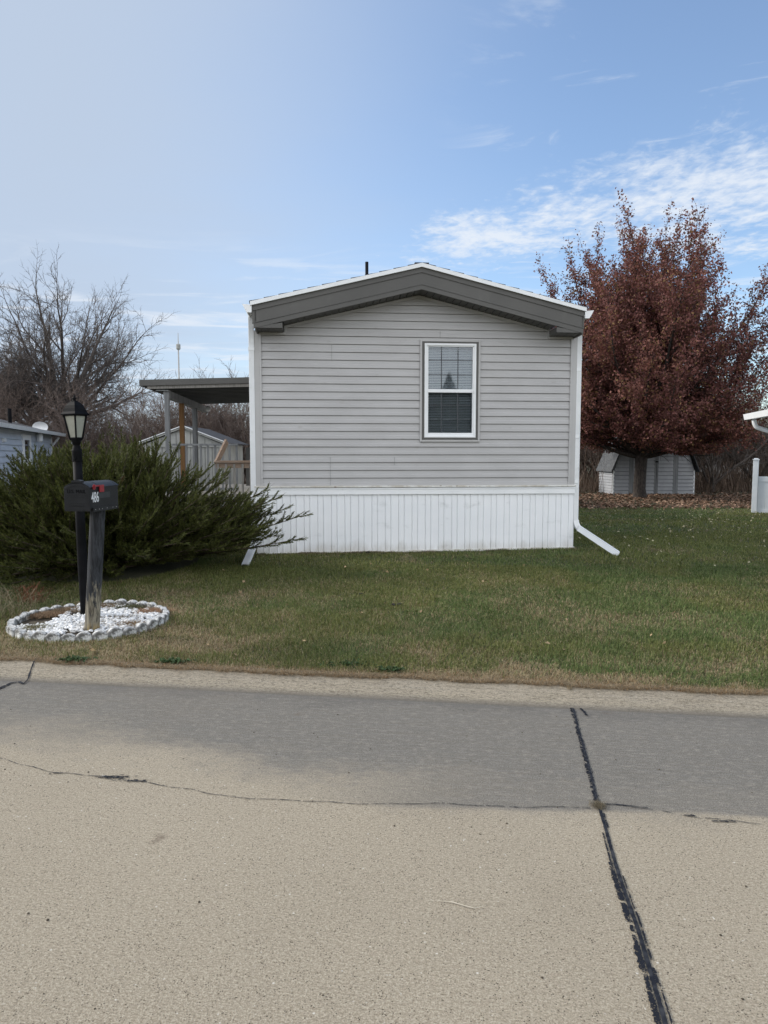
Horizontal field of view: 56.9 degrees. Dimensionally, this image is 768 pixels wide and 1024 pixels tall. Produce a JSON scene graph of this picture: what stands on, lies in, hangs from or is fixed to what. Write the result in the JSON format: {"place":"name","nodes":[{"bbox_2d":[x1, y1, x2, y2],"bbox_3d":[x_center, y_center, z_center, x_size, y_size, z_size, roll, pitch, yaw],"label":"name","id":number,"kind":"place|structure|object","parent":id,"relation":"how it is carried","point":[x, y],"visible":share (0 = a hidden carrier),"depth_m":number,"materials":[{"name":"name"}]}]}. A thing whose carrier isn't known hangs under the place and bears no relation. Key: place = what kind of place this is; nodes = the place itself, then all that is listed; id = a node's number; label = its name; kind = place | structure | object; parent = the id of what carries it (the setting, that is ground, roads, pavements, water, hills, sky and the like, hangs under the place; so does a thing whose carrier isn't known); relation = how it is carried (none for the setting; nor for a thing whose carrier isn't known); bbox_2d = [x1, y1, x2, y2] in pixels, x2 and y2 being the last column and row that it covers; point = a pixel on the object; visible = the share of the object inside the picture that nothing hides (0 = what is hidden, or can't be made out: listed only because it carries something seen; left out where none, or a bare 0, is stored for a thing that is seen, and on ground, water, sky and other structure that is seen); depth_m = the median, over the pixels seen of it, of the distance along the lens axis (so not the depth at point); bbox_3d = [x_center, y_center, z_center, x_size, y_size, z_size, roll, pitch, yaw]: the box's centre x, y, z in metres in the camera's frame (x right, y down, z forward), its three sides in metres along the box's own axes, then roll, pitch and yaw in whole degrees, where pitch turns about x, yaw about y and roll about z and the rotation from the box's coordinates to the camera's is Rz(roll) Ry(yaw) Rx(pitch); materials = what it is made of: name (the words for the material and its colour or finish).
{"place":"outdoors","nodes":[
{"label":"outdoors","id":0,"kind":"place"},
{"bbox_2d":[0,681,767,1023],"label":"road","id":1,"kind":"structure","parent":0,"point":[304,897],"depth_m":2.88,"materials":[{"name":"concrete"}]},
{"bbox_2d":[0,658,35,687],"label":"tar joint","id":2,"kind":"object","parent":1,"relation":"on","point":[20,681],"visible":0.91,"depth_m":5.15,"materials":[{"name":"black asphalt"}]},
{"bbox_2d":[4,709,752,1009],"bbox_3d":[-0.291,1.385,3.321,5.413,0.006,2.592,0,5,0],"label":"grit","id":3,"kind":"object","parent":1,"relation":"on","point":[393,825],"visible":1,"depth_m":2.87,"materials":[{"name":"gravel"}]},
{"bbox_2d":[0,657,767,718],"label":"kerb","id":4,"kind":"structure","parent":1,"relation":"on","point":[669,701],"depth_m":4.86,"materials":[{"name":"concrete"}]},
{"bbox_2d":[9,760,758,823],"bbox_3d":[-0.217,1.372,3.452,4.199,0.002,0.249,1,5,10],"label":"crack","id":5,"kind":"object","parent":1,"relation":"on","point":[122,777],"visible":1,"depth_m":3.39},
{"bbox_2d":[437,900,481,908],"bbox_3d":[0.278,1.439,2.598,0.165,0.003,0.020,1,5,14],"label":"twig","id":6,"kind":"object","parent":1,"relation":"on","point":[460,904],"visible":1,"depth_m":2.60,"materials":[{"name":"beige wood"}]},
{"bbox_2d":[589,798,609,809],"bbox_3d":[1.003,1.373,3.328,0.138,0.018,0.108,-2,5,-22],"label":"grass tuft","id":7,"kind":"object","parent":1,"relation":"on","point":[599,804],"visible":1,"depth_m":3.33,"materials":[{"name":"beige plant"}]},
{"bbox_2d":[572,708,667,1023],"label":"tar joint","id":8,"kind":"object","parent":1,"relation":"on","point":[653,983],"visible":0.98,"depth_m":2.61,"materials":[{"name":"black asphalt"}]},
{"bbox_2d":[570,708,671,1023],"bbox_3d":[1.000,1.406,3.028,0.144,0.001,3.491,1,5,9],"label":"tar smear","id":9,"kind":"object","parent":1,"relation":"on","point":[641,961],"visible":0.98,"depth_m":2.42,"materials":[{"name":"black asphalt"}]},
{"bbox_2d":[0,456,767,695],"bbox_3d":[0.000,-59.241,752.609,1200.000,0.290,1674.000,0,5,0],"label":"lawn","id":10,"kind":"structure","parent":0,"point":[136,572],"depth_m":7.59,"materials":[{"name":"green plant"}]},
{"bbox_2d":[7,621,14,624],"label":"edging stone","id":11,"kind":"object","parent":10,"relation":"on","point":[10,622],"visible":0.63,"depth_m":6.32,"materials":[{"name":"stone"}]},
{"bbox_2d":[7,625,17,636],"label":"edging stone","id":12,"kind":"object","parent":10,"relation":"on","point":[11,630],"visible":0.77,"depth_m":6.12,"materials":[{"name":"stone"}]},
{"bbox_2d":[8,618,17,624],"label":"edging stone","id":13,"kind":"object","parent":10,"relation":"on","point":[16,621],"visible":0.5,"depth_m":6.45,"materials":[{"name":"stone"}]},
{"bbox_2d":[0,354,30,424],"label":"bare sapling","id":14,"kind":"object","parent":10,"relation":"on","point":[1,391],"visible":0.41,"depth_m":29.90,"materials":[{"name":"brown plant"}]},
{"bbox_2d":[13,616,23,623],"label":"edging stone","id":15,"kind":"object","parent":10,"relation":"on","point":[20,619],"visible":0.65,"depth_m":6.56,"materials":[{"name":"stone"}]},
{"bbox_2d":[14,629,25,638],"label":"edging stone","id":16,"kind":"object","parent":10,"relation":"on","point":[18,633],"visible":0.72,"depth_m":6.06,"materials":[{"name":"stone"}]},
{"bbox_2d":[19,612,31,620],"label":"edging stone","id":17,"kind":"object","parent":10,"relation":"on","point":[24,614],"visible":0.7,"depth_m":6.65,"materials":[{"name":"stone"}]},
{"bbox_2d":[23,632,32,639],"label":"edging stone","id":18,"kind":"object","parent":10,"relation":"on","point":[27,634],"visible":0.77,"depth_m":6.00,"materials":[{"name":"stone"}]},
{"bbox_2d":[7,581,50,602],"bbox_3d":[-3.683,0.829,7.380,0.443,0.224,0.405,0,5,0],"label":"dry weed","id":19,"kind":"object","parent":10,"relation":"on","point":[26,597],"visible":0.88,"depth_m":7.37,"materials":[{"name":"plant"}]},
{"bbox_2d":[0,333,64,422],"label":"bare tree","id":20,"kind":"object","parent":10,"relation":"on","point":[35,391],"visible":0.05,"depth_m":35.21,"materials":[{"name":"brown plant"}]},
{"bbox_2d":[0,408,65,484],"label":"neighbour house","id":21,"kind":"structure","parent":10,"relation":"on","point":[20,437],"depth_m":22.02,"materials":[{"name":"white plastic"}]},
{"bbox_2d":[21,434,31,465],"bbox_3d":[-11.406,-1.972,22.596,0.085,0.971,1.160,-1,5,-16],"label":"window","id":22,"kind":"structure","parent":21,"relation":"in","point":[25,438],"depth_m":22.49,"materials":[{"name":"white metal"}]},
{"bbox_2d":[0,582,65,617],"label":"dry weed","id":23,"kind":"object","parent":10,"relation":"on","point":[12,609],"visible":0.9,"depth_m":6.88,"materials":[{"name":"plant"}]},
{"bbox_2d":[4,364,65,452],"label":"bare sapling","id":24,"kind":"object","parent":10,"relation":"on","point":[41,418],"visible":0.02,"depth_m":33.12,"materials":[{"name":"brown plant"}]},
{"bbox_2d":[0,350,73,430],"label":"bare sapling","id":25,"kind":"object","parent":10,"relation":"on","point":[29,418],"visible":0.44,"depth_m":29.23,"materials":[{"name":"brown plant"}]},
{"bbox_2d":[32,631,46,641],"bbox_3d":[-2.910,1.080,5.993,0.136,0.144,0.060,-5,-2,14],"label":"edging stone","id":26,"kind":"object","parent":10,"relation":"on","point":[38,635],"visible":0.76,"depth_m":5.96,"materials":[{"name":"stone"}]},
{"bbox_2d":[22,408,63,451],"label":"bare sapling","id":27,"kind":"object","parent":10,"relation":"on","point":[44,421],"visible":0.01,"depth_m":32.28,"materials":[{"name":"brown plant"}]},
{"bbox_2d":[39,607,51,611],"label":"edging stone","id":28,"kind":"object","parent":10,"relation":"on","point":[42,609],"visible":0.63,"depth_m":6.86,"materials":[{"name":"stone"}]},
{"bbox_2d":[0,364,103,447],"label":"bare sapling","id":29,"kind":"object","parent":10,"relation":"on","point":[54,417],"visible":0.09,"depth_m":32.41,"materials":[{"name":"brown plant"}]},
{"bbox_2d":[44,631,61,642],"bbox_3d":[-2.788,1.085,5.971,0.139,0.147,0.060,-5,8,-1],"label":"edging stone","id":30,"kind":"object","parent":10,"relation":"on","point":[52,636],"visible":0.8,"depth_m":5.94,"materials":[{"name":"stone"}]},
{"bbox_2d":[51,605,63,609],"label":"edging stone","id":31,"kind":"object","parent":10,"relation":"on","point":[57,606],"visible":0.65,"depth_m":6.96,"materials":[{"name":"stone"}]},
{"bbox_2d":[0,311,125,439],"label":"bare tree","id":32,"kind":"object","parent":10,"relation":"on","point":[23,397],"visible":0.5,"depth_m":32.15,"materials":[{"name":"brown plant"}]},
{"bbox_2d":[60,633,75,642],"bbox_3d":[-2.663,1.095,5.974,0.130,0.137,0.060,-1,-1,-5],"label":"edging stone","id":33,"kind":"object","parent":10,"relation":"on","point":[68,636],"visible":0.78,"depth_m":5.95,"materials":[{"name":"stone"}]},
{"bbox_2d":[64,603,75,608],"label":"edging stone","id":34,"kind":"object","parent":10,"relation":"on","point":[70,604],"visible":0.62,"depth_m":7.03,"materials":[{"name":"stone"}]},
{"bbox_2d":[0,354,140,462],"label":"bare sapling","id":35,"kind":"object","parent":10,"relation":"on","point":[62,422],"visible":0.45,"depth_m":28.81,"materials":[{"name":"brown plant"}]},
{"bbox_2d":[54,655,97,662],"bbox_3d":[-2.345,1.113,5.372,0.314,0.039,0.184,0,5,0],"label":"weed patch","id":36,"kind":"object","parent":10,"relation":"on","point":[72,658],"visible":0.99,"depth_m":5.37,"materials":[{"name":"green plant"}]},
{"bbox_2d":[18,609,145,634],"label":"soil","id":37,"kind":"structure","parent":10,"relation":"on","point":[40,620],"depth_m":6.63,"materials":[{"name":"brown soil"}]},
{"bbox_2d":[60,395,88,614],"bbox_3d":[-2.897,0.072,6.718,0.177,2.336,0.177,2,5,22],"label":"lamp post","id":38,"kind":"object","parent":37,"relation":"on","point":[74,413],"visible":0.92,"depth_m":6.66,"materials":[{"name":"black metal"}]},
{"bbox_2d":[17,604,160,634],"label":"pebbles","id":39,"kind":"object","parent":37,"relation":"on","point":[65,621],"visible":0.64,"depth_m":6.52,"materials":[{"name":"white stone"}]},
{"bbox_2d":[64,480,117,632],"bbox_3d":[-2.499,0.401,6.079,0.309,1.371,0.514,0,5,0],"label":"mailbox","id":40,"kind":"object","parent":37,"relation":"on","point":[96,499],"visible":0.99,"depth_m":6.08,"materials":[{"name":"black plastic"}]},
{"bbox_2d":[75,631,91,642],"bbox_3d":[-2.541,1.091,5.993,0.141,0.150,0.060,-6,5,-17],"label":"edging stone","id":41,"kind":"object","parent":10,"relation":"on","point":[84,635],"visible":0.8,"depth_m":5.96,"materials":[{"name":"stone"}]},
{"bbox_2d":[0,242,178,456],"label":"bare tree","id":42,"kind":"object","parent":10,"relation":"on","point":[109,358],"visible":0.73,"depth_m":33.16,"materials":[{"name":"brown plant"}]},
{"bbox_2d":[69,412,117,463],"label":"bare sapling","id":43,"kind":"object","parent":10,"relation":"on","point":[97,438],"visible":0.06,"depth_m":35.71,"materials":[{"name":"brown plant"}]},
{"bbox_2d":[91,630,107,640],"bbox_3d":[-2.423,1.086,6.033,0.141,0.149,0.060,1,5,-21],"label":"edging stone","id":44,"kind":"object","parent":10,"relation":"on","point":[99,634],"visible":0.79,"depth_m":6.01,"materials":[{"name":"stone"}]},
{"bbox_2d":[103,600,114,603],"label":"edging stone","id":45,"kind":"object","parent":10,"relation":"on","point":[108,601],"visible":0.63,"depth_m":7.14,"materials":[{"name":"stone"}]},
{"bbox_2d":[106,627,122,639],"bbox_3d":[-2.319,1.064,6.091,0.135,0.143,0.060,-6,5,-43],"label":"edging stone","id":46,"kind":"object","parent":10,"relation":"on","point":[114,631],"visible":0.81,"depth_m":6.06,"materials":[{"name":"stone"}]},
{"bbox_2d":[78,401,155,451],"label":"bare sapling","id":47,"kind":"object","parent":10,"relation":"on","point":[104,426],"visible":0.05,"depth_m":35.53,"materials":[{"name":"brown plant"}]},
{"bbox_2d":[87,388,148,462],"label":"bare sapling","id":48,"kind":"object","parent":10,"relation":"on","point":[104,418],"visible":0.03,"depth_m":39.20,"materials":[{"name":"brown plant"}]},
{"bbox_2d":[114,598,126,604],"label":"edging stone","id":49,"kind":"object","parent":10,"relation":"on","point":[121,601],"visible":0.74,"depth_m":7.14,"materials":[{"name":"stone"}]},
{"bbox_2d":[98,417,143,461],"bbox_3d":[-4.021,-0.461,10.934,0.759,2.047,0.897,0,5,0],"label":"juniper shrub","id":50,"kind":"object","parent":10,"relation":"on","point":[116,438],"visible":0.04,"depth_m":10.86,"materials":[{"name":"green plant"}]},
{"bbox_2d":[85,384,162,459],"bbox_3d":[-11.342,-3.219,31.123,3.631,4.676,5.032,-1,5,-11],"label":"bare sapling","id":51,"kind":"object","parent":10,"relation":"on","point":[108,441],"visible":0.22,"depth_m":30.76,"materials":[{"name":"brown plant"}]},
{"bbox_2d":[91,401,157,466],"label":"bare sapling","id":52,"kind":"object","parent":10,"relation":"on","point":[124,425],"visible":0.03,"depth_m":32.26,"materials":[{"name":"brown plant"}]},
{"bbox_2d":[122,626,136,636],"bbox_3d":[-2.225,1.067,6.166,0.129,0.136,0.060,0,10,-45],"label":"edging stone","id":53,"kind":"object","parent":10,"relation":"on","point":[126,630],"visible":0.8,"depth_m":6.14,"materials":[{"name":"stone"}]},
{"bbox_2d":[126,600,137,604],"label":"edging stone","id":54,"kind":"object","parent":10,"relation":"on","point":[131,602],"visible":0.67,"depth_m":7.12,"materials":[{"name":"stone"}]},
{"bbox_2d":[134,623,146,634],"bbox_3d":[-2.151,1.057,6.257,0.060,0.152,0.142,1,-1,26],"label":"edging stone","id":55,"kind":"object","parent":10,"relation":"on","point":[139,627],"visible":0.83,"depth_m":6.22,"materials":[{"name":"stone"}]},
{"bbox_2d":[136,601,147,608],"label":"edging stone","id":56,"kind":"object","parent":10,"relation":"on","point":[142,603],"visible":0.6,"depth_m":7.08,"materials":[{"name":"stone"}]},
{"bbox_2d":[77,372,219,452],"bbox_3d":[-9.471,-3.175,28.972,5.469,4.924,4.005,3,5,32],"label":"bare sapling","id":57,"kind":"object","parent":10,"relation":"on","point":[159,424],"visible":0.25,"depth_m":28.91,"materials":[{"name":"brown plant"}]},
{"bbox_2d":[145,619,157,630],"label":"edging stone","id":58,"kind":"object","parent":10,"relation":"on","point":[151,623],"visible":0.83,"depth_m":6.32,"materials":[{"name":"stone"}]},
{"bbox_2d":[146,602,156,607],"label":"edging stone","id":59,"kind":"object","parent":10,"relation":"on","point":[151,604],"visible":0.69,"depth_m":7.03,"materials":[{"name":"stone"}]},
{"bbox_2d":[100,373,209,453],"bbox_3d":[-9.635,-3.362,30.059,3.954,5.125,5.171,-4,6,-39],"label":"bare sapling","id":60,"kind":"object","parent":10,"relation":"on","point":[151,400],"visible":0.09,"depth_m":29.47,"materials":[{"name":"brown plant"}]},
{"bbox_2d":[0,430,313,584],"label":"juniper shrub","id":61,"kind":"object","parent":10,"relation":"on","point":[147,521],"visible":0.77,"depth_m":8.71,"materials":[{"name":"green plant"}]},
{"bbox_2d":[154,617,163,626],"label":"edging stone","id":62,"kind":"object","parent":10,"relation":"on","point":[160,620],"visible":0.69,"depth_m":6.44,"materials":[{"name":"stone"}]},
{"bbox_2d":[159,614,167,623],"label":"edging stone","id":63,"kind":"object","parent":10,"relation":"on","point":[164,617],"visible":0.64,"depth_m":6.55,"materials":[{"name":"stone"}]},
{"bbox_2d":[153,657,195,663],"bbox_3d":[-1.581,1.115,5.333,0.319,0.040,0.145,0,5,0],"label":"weed patch","id":64,"kind":"object","parent":10,"relation":"on","point":[173,660],"visible":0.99,"depth_m":5.32,"materials":[{"name":"green plant"}]},
{"bbox_2d":[110,370,244,446],"bbox_3d":[-8.244,-3.196,28.483,5.724,5.038,4.192,-1,5,-11],"label":"bare sapling","id":65,"kind":"object","parent":10,"relation":"on","point":[147,421],"visible":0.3,"depth_m":27.49,"materials":[{"name":"brown plant"}]},
{"bbox_2d":[139,426,248,505],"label":"garden shed","id":66,"kind":"structure","parent":10,"relation":"on","point":[207,436],"depth_m":21.44,"materials":[{"name":"pale painted metal siding"},{"name":"white metal trim"}]},
{"bbox_2d":[140,391,248,441],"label":"bare sapling","id":67,"kind":"object","parent":10,"relation":"on","point":[242,418],"visible":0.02,"depth_m":29.61,"materials":[{"name":"brown plant"}]},
{"bbox_2d":[139,377,250,507],"bbox_3d":[-3.401,-1.115,14.768,2.220,2.944,6.170,0,5,-5],"label":"porch","id":68,"kind":"object","parent":10,"relation":"on","point":[194,394],"visible":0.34,"depth_m":12.86,"materials":[{"name":"grey wood"}]},
{"bbox_2d":[176,337,180,378],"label":"antenna mast","id":69,"kind":"object","parent":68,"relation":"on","point":[178,348],"visible":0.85,"depth_m":147.73,"materials":[{"name":"metal"}]},
{"bbox_2d":[147,366,249,471],"bbox_3d":[-7.226,-3.383,29.376,4.699,5.277,3.967,-3,6,-37],"label":"bare sapling","id":70,"kind":"object","parent":10,"relation":"on","point":[198,415],"visible":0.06,"depth_m":29.15,"materials":[{"name":"brown plant"}]},
{"bbox_2d":[161,358,249,482],"bbox_3d":[-5.739,-3.427,27.889,5.921,5.614,4.273,2,5,18],"label":"bare sapling","id":71,"kind":"object","parent":10,"relation":"on","point":[229,419],"visible":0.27,"depth_m":27.53,"materials":[{"name":"brown plant"}]},
{"bbox_2d":[161,403,249,471],"bbox_3d":[-6.649,-3.078,29.666,3.700,4.614,4.839,3,6,35],"label":"bare sapling","id":72,"kind":"object","parent":10,"relation":"on","point":[228,428],"visible":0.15,"depth_m":28.85,"materials":[{"name":"brown plant"}]},
{"bbox_2d":[174,373,248,449],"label":"bare sapling","id":73,"kind":"object","parent":10,"relation":"on","point":[225,416],"visible":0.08,"depth_m":29.47,"materials":[{"name":"brown plant"}]},
{"bbox_2d":[183,374,249,474],"bbox_3d":[-6.038,-3.489,30.365,4.140,5.333,5.654,-3,5,-30],"label":"bare sapling","id":74,"kind":"object","parent":10,"relation":"on","point":[245,409],"visible":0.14,"depth_m":29.88,"materials":[{"name":"brown plant"}]},
{"bbox_2d":[221,403,249,476],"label":"bare sapling","id":75,"kind":"object","parent":10,"relation":"on","point":[243,420],"visible":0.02,"depth_m":31.67,"materials":[{"name":"brown plant"}]},
{"bbox_2d":[312,658,376,668],"bbox_3d":[-0.286,1.122,5.240,0.490,0.040,0.205,0,5,0],"label":"weed patch","id":76,"kind":"object","parent":10,"relation":"on","point":[348,663],"visible":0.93,"depth_m":5.24,"materials":[{"name":"green plant"}]},
{"bbox_2d":[377,665,404,673],"bbox_3d":[0.048,1.133,5.126,0.166,0.038,0.205,-4,6,-43],"label":"weed patch","id":77,"kind":"object","parent":10,"relation":"on","point":[381,668],"visible":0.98,"depth_m":5.12,"materials":[{"name":"green plant"}]},
{"bbox_2d":[58,348,767,493],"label":"brush","id":78,"kind":"object","parent":10,"relation":"on","point":[725,484],"visible":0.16,"depth_m":30.34,"materials":[{"name":"brown plant"}]},
{"bbox_2d":[89,492,767,654],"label":"fallen leaves","id":79,"kind":"object","parent":10,"relation":"on","point":[686,498],"visible":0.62,"depth_m":22.90,"materials":[{"name":"brown plant"}]},
{"bbox_2d":[241,262,619,565],"bbox_3d":[0.013,-2.325,17.701,5.328,4.783,16.837,0,5,-5],"label":"mobile home","id":80,"kind":"object","parent":10,"relation":"on","point":[419,406],"visible":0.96,"depth_m":10.45,"materials":[{"name":"plastic"}]},
{"bbox_2d":[420,339,480,441],"bbox_3d":[0.951,-1.720,10.736,1.140,2.040,0.572,0,5,-5],"label":"window","id":81,"kind":"structure","parent":80,"relation":"in","point":[449,369],"depth_m":10.53,"materials":[{"name":"plastic"}]},
{"bbox_2d":[560,679,572,689],"bbox_3d":[1.258,1.184,4.870,0.123,0.071,0.298,0,5,0],"label":"grass tuft","id":82,"kind":"object","parent":10,"relation":"on","point":[570,686],"visible":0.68,"depth_m":4.82,"materials":[{"name":"beige plant"}]},
{"bbox_2d":[580,449,600,467],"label":"bare sapling","id":83,"kind":"object","parent":10,"relation":"on","point":[591,454],"depth_m":30.97,"materials":[{"name":"brown plant"}]},
{"bbox_2d":[580,444,601,490],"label":"bare sapling","id":84,"kind":"object","parent":10,"relation":"on","point":[596,454],"visible":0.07,"depth_m":31.21,"materials":[{"name":"brown plant"}]},
{"bbox_2d":[579,447,602,476],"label":"bare tree","id":85,"kind":"object","parent":10,"relation":"on","point":[590,461],"visible":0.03,"depth_m":32.56,"materials":[{"name":"brown plant"}]},
{"bbox_2d":[579,445,602,486],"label":"bare sapling","id":86,"kind":"object","parent":10,"relation":"on","point":[584,462],"visible":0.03,"depth_m":33.13,"materials":[{"name":"brown plant"}]},
{"bbox_2d":[579,448,603,481],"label":"bare sapling","id":87,"kind":"object","parent":10,"relation":"on","point":[592,468],"depth_m":32.78,"materials":[{"name":"brown plant"}]},
{"bbox_2d":[579,448,604,485],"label":"bare sapling","id":88,"kind":"object","parent":10,"relation":"on","point":[583,467],"visible":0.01,"depth_m":32.91,"materials":[{"name":"brown plant"}]},
{"bbox_2d":[596,437,699,494],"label":"barn shed","id":89,"kind":"structure","parent":10,"relation":"on","point":[674,474],"depth_m":27.98,"materials":[{"name":"plastic"}]},
{"bbox_2d":[533,187,767,498],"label":"maple tree","id":90,"kind":"object","parent":10,"relation":"on","point":[644,374],"visible":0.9,"depth_m":23.16,"materials":[{"name":"red plant"}]},
{"bbox_2d":[696,449,729,484],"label":"bare sapling","id":91,"kind":"object","parent":10,"relation":"on","point":[706,467],"visible":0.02,"depth_m":34.11,"materials":[{"name":"brown plant"}]},
{"bbox_2d":[695,390,767,491],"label":"bare tree","id":92,"kind":"object","parent":10,"relation":"on","point":[711,471],"visible":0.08,"depth_m":29.61,"materials":[{"name":"brown plant"}]},
{"bbox_2d":[716,440,747,476],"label":"bare sapling","id":93,"kind":"object","parent":10,"relation":"on","point":[727,463],"visible":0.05,"depth_m":35.62,"materials":[{"name":"brown plant"}]},
{"bbox_2d":[697,324,767,479],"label":"bare tree","id":94,"kind":"object","parent":10,"relation":"on","point":[747,471],"visible":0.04,"depth_m":31.65,"materials":[{"name":"brown plant"}]},
{"bbox_2d":[703,364,767,489],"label":"bare sapling","id":95,"kind":"object","parent":10,"relation":"on","point":[742,448],"visible":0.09,"depth_m":31.89,"materials":[{"name":"brown plant"}]},
{"bbox_2d":[736,388,767,476],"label":"bare sapling","id":96,"kind":"object","parent":10,"relation":"on","point":[752,452],"visible":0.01,"depth_m":36.83,"materials":[{"name":"brown plant"}]},
{"bbox_2d":[737,402,767,472],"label":"bare sapling","id":97,"kind":"object","parent":10,"relation":"on","point":[756,454],"visible":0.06,"depth_m":33.36,"materials":[{"name":"brown plant"}]},
{"bbox_2d":[743,409,767,432],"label":"neighbour house","id":98,"kind":"structure","parent":10,"relation":"on","point":[753,416],"depth_m":17.35,"materials":[{"name":"white metal"}]},
{"bbox_2d":[743,403,767,464],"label":"bare sapling","id":99,"kind":"object","parent":10,"relation":"on","point":[762,442],"visible":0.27,"depth_m":31.05,"materials":[{"name":"brown plant"}]},
{"bbox_2d":[751,458,767,512],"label":"vinyl fence","id":100,"kind":"object","parent":10,"relation":"on","point":[759,503],"visible":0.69,"depth_m":18.97,"materials":[{"name":"white plastic"}]},
{"bbox_2d":[0,0,767,442],"label":"sky","id":101,"kind":"structure","parent":0,"point":[217,156],"materials":[{"name":"blue"}]}
]}

